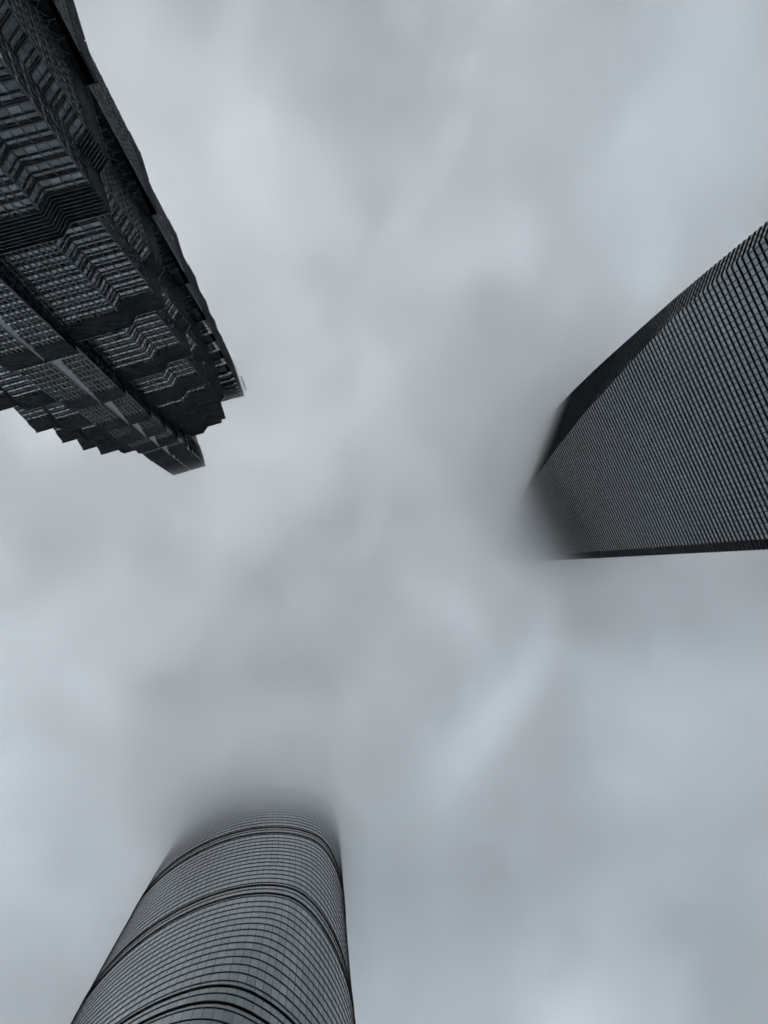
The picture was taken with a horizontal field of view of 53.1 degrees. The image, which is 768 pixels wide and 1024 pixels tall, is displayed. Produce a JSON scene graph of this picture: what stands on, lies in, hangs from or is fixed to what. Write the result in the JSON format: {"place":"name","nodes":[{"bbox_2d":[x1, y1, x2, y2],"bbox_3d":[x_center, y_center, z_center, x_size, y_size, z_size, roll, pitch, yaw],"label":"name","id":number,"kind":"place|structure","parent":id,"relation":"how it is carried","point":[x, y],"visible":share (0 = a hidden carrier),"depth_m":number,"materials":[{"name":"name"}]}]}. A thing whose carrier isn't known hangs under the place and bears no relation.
{"place":"outdoors","nodes":[
{"label":"outdoors","id":0,"kind":"place"},
{"bbox_2d":[71,726,355,1023],"bbox_3d":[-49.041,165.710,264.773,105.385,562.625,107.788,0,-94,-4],"label":"twisting skyscraper","id":1,"kind":"structure","parent":0,"point":[238,915],"depth_m":237.41,"materials":[{"name":"grey glass"}]},
{"bbox_2d":[0,0,767,1023],"label":"sky","id":2,"kind":"structure","parent":0,"point":[410,231],"materials":[{"name":"grey"}]},
{"bbox_2d":[496,221,767,562],"bbox_3d":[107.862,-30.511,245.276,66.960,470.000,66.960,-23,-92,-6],"label":"wedge skyscraper","id":3,"kind":"structure","parent":0,"point":[652,439],"depth_m":214.33,"materials":[{"name":"grey glass"}]},
{"label":"ground","id":4,"kind":"structure","parent":0,"visible":0},
{"bbox_2d":[0,0,246,475],"bbox_3d":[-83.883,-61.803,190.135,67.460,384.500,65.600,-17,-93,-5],"label":"tiered skyscraper","id":5,"kind":"structure","parent":4,"relation":"on","point":[111,339],"depth_m":152.22,"materials":[{"name":"black glass"}]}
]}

